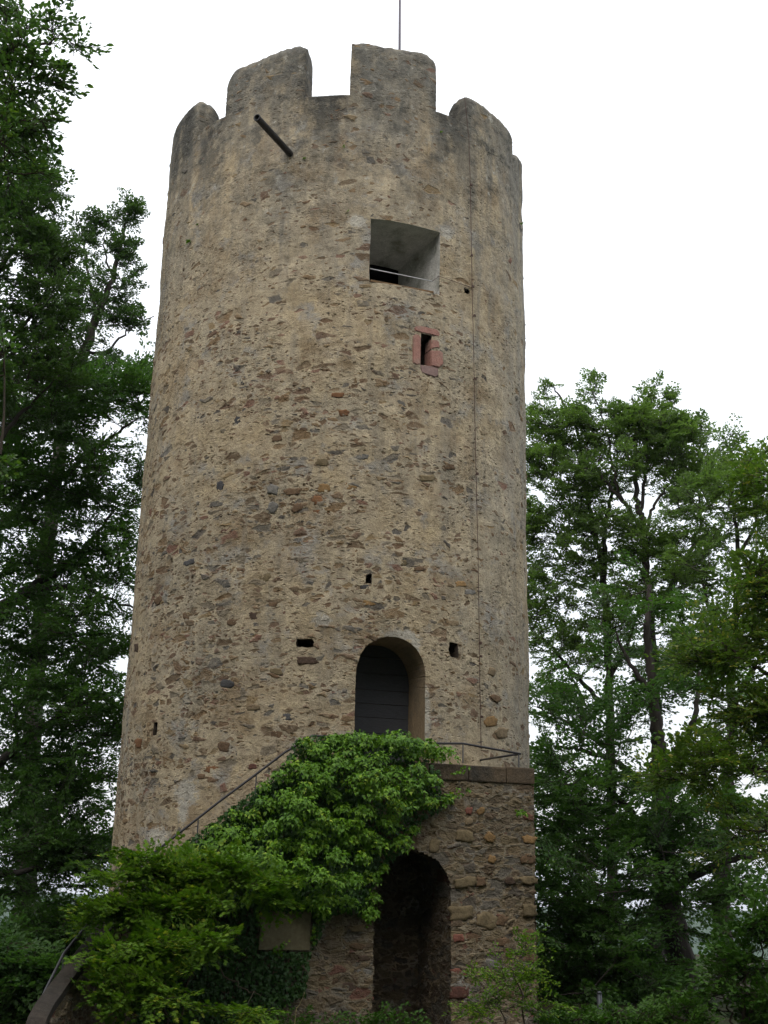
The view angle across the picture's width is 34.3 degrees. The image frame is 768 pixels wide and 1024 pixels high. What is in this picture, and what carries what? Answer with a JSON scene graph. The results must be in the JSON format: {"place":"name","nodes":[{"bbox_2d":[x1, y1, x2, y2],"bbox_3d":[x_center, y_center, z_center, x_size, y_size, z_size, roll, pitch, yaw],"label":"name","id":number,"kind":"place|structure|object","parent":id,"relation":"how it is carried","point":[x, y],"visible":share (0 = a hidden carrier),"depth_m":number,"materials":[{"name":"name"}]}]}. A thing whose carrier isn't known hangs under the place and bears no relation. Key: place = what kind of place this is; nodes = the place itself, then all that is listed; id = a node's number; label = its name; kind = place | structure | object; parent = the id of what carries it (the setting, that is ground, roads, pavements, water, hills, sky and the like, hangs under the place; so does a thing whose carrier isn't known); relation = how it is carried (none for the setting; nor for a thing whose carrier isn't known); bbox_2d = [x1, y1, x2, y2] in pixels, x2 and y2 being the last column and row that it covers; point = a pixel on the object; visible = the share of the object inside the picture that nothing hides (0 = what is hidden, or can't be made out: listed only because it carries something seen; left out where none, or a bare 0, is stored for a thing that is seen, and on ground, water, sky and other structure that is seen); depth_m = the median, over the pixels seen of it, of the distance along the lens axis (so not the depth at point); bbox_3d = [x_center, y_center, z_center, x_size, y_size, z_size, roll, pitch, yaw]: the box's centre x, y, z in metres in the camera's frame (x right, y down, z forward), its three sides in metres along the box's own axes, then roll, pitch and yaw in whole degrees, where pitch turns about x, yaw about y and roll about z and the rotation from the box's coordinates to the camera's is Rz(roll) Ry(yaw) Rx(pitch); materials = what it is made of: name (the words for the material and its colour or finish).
{"place":"outdoors","nodes":[
{"label":"outdoors","id":0,"kind":"place"},
{"bbox_2d":[0,892,767,1023],"bbox_3d":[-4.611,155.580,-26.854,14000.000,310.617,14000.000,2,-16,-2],"label":"ground","id":1,"kind":"structure","parent":0,"point":[695,949],"depth_m":31.02,"materials":[{"name":"green plant"}]},
{"bbox_2d":[0,895,67,1023],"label":"bush","id":2,"kind":"object","parent":1,"relation":"on","point":[25,976],"visible":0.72,"depth_m":15.86,"materials":[{"name":"green plant"}]},
{"bbox_2d":[0,891,73,918],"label":"bush","id":3,"kind":"object","parent":1,"relation":"on","point":[50,899],"depth_m":29.35,"materials":[{"name":"green plant"}]},
{"bbox_2d":[8,904,85,962],"bbox_3d":[-6.604,8.731,24.292,3.435,2.303,2.484,2,-16,-2],"label":"bush","id":4,"kind":"object","parent":1,"relation":"on","point":[69,953],"visible":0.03,"depth_m":24.07,"materials":[{"name":"green plant"}]},
{"bbox_2d":[0,89,95,448],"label":"beech tree","id":5,"kind":"object","parent":1,"relation":"on","point":[48,252],"visible":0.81,"depth_m":23.41,"materials":[{"name":"green plant"}]},
{"bbox_2d":[0,0,113,493],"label":"linden tree","id":6,"kind":"object","parent":1,"relation":"on","point":[12,58],"visible":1,"depth_m":15.82,"materials":[{"name":"green plant"}]},
{"bbox_2d":[0,331,154,950],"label":"beech tree","id":7,"kind":"object","parent":1,"relation":"on","point":[39,810],"visible":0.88,"depth_m":23.95,"materials":[{"name":"green plant"}]},
{"bbox_2d":[14,187,153,921],"bbox_3d":[-7.701,0.876,30.685,4.107,19.707,2.368,2,-16,-2],"label":"beech tree","id":8,"kind":"object","parent":1,"relation":"on","point":[99,299],"visible":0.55,"depth_m":32.51,"materials":[{"name":"green plant"}]},
{"bbox_2d":[56,831,305,1023],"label":"field maple","id":9,"kind":"object","parent":1,"relation":"on","point":[182,870],"visible":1,"depth_m":14.12,"materials":[{"name":"green plant"}]},
{"bbox_2d":[26,734,538,1023],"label":"stone staircase","id":10,"kind":"structure","parent":1,"relation":"on","point":[472,897],"depth_m":16.99,"materials":[{"name":"brown stone"}]},
{"bbox_2d":[258,911,310,949],"bbox_3d":[-1.264,5.332,15.853,0.670,0.470,0.040,7,-17,-19],"label":"notice board","id":11,"kind":"object","parent":10,"relation":"attached to","point":[296,932],"visible":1,"depth_m":15.84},
{"bbox_2d":[128,728,527,1023],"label":"ivy","id":12,"kind":"object","parent":10,"relation":"attached to","point":[348,831],"visible":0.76,"depth_m":16.11,"materials":[{"name":"green plant"}]},
{"bbox_2d":[108,43,529,1022],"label":"round tower","id":13,"kind":"structure","parent":1,"relation":"on","point":[332,521],"depth_m":20.20,"materials":[{"name":"stone"}]},
{"bbox_2d":[354,645,408,760],"bbox_3d":[-0.158,3.325,19.287,1.110,2.532,0.050,7,-17,-17],"label":"door","id":14,"kind":"structure","parent":13,"relation":"in","point":[379,673],"depth_m":19.45,"materials":[{"name":"metal"}]},
{"bbox_2d":[398,0,400,49],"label":"flagpole","id":15,"kind":"object","parent":13,"relation":"on","point":[399,32],"visible":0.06,"depth_m":24.25,"materials":[{"name":"metal"}]},
{"bbox_2d":[412,325,442,377],"bbox_3d":[0.683,-2.615,20.523,0.569,0.863,0.220,9,-18,-25],"label":"slit window","id":16,"kind":"structure","parent":13,"relation":"in","point":[433,358],"depth_m":20.44,"materials":[{"name":"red stone"}]},
{"bbox_2d":[248,997,430,1023],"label":"weed clump","id":17,"kind":"object","parent":1,"relation":"on","point":[309,1018],"visible":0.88,"depth_m":15.05,"materials":[{"name":"green plant"}]},
{"bbox_2d":[442,923,576,1023],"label":"elm sapling","id":18,"kind":"object","parent":1,"relation":"on","point":[526,976],"visible":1,"depth_m":14.88,"materials":[{"name":"green plant"}]},
{"bbox_2d":[525,377,641,942],"bbox_3d":[4.669,3.682,30.440,3.562,14.734,3.609,2,-16,-2],"label":"beech tree","id":19,"kind":"object","parent":1,"relation":"on","point":[557,441],"visible":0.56,"depth_m":30.80,"materials":[{"name":"green plant"}]},
{"bbox_2d":[596,991,601,1013],"bbox_3d":[2.937,6.848,16.934,0.076,0.612,0.080,2,-16,-2],"label":"metal post","id":20,"kind":"object","parent":1,"relation":"on","point":[599,997],"visible":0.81,"depth_m":16.97,"materials":[{"name":"grey metal"}]},
{"bbox_2d":[536,876,710,1003],"bbox_3d":[3.800,7.903,21.883,3.665,2.966,2.672,2,-16,-2],"label":"bush","id":21,"kind":"object","parent":1,"relation":"on","point":[569,986],"visible":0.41,"depth_m":21.43,"materials":[{"name":"green plant"}]},
{"bbox_2d":[531,991,724,1023],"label":"bush","id":22,"kind":"object","parent":1,"relation":"on","point":[658,1012],"visible":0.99,"depth_m":15.57,"materials":[{"name":"green plant"}]},
{"bbox_2d":[565,947,707,997],"bbox_3d":[4.464,9.324,23.596,3.828,2.164,2.712,7,-17,-19],"label":"bush","id":23,"kind":"object","parent":1,"relation":"on","point":[660,958],"visible":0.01,"depth_m":23.39,"materials":[{"name":"green plant"}]},
{"bbox_2d":[551,366,731,960],"bbox_3d":[6.366,3.425,29.424,4.564,14.725,3.507,2,-16,-2],"label":"beech tree","id":24,"kind":"object","parent":1,"relation":"on","point":[669,433],"visible":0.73,"depth_m":30.44,"materials":[{"name":"green plant"}]},
{"bbox_2d":[528,545,767,1009],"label":"beech tree","id":25,"kind":"object","parent":1,"relation":"on","point":[661,836],"visible":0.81,"depth_m":22.53,"materials":[{"name":"green plant"}]},
{"bbox_2d":[620,438,767,872],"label":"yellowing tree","id":26,"kind":"object","parent":1,"relation":"on","point":[707,653],"visible":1,"depth_m":18.18,"materials":[{"name":"green plant"}]},
{"bbox_2d":[621,413,767,986],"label":"beech tree","id":27,"kind":"object","parent":1,"relation":"on","point":[706,541],"visible":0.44,"depth_m":28.00,"materials":[{"name":"green plant"}]},
{"bbox_2d":[658,868,767,1023],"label":"bush","id":28,"kind":"object","parent":1,"relation":"on","point":[734,965],"visible":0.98,"depth_m":16.20,"materials":[{"name":"green plant"}]},
{"bbox_2d":[0,0,767,910],"label":"sky","id":29,"kind":"structure","parent":0,"point":[638,129],"materials":[{"name":"white"}]}
]}

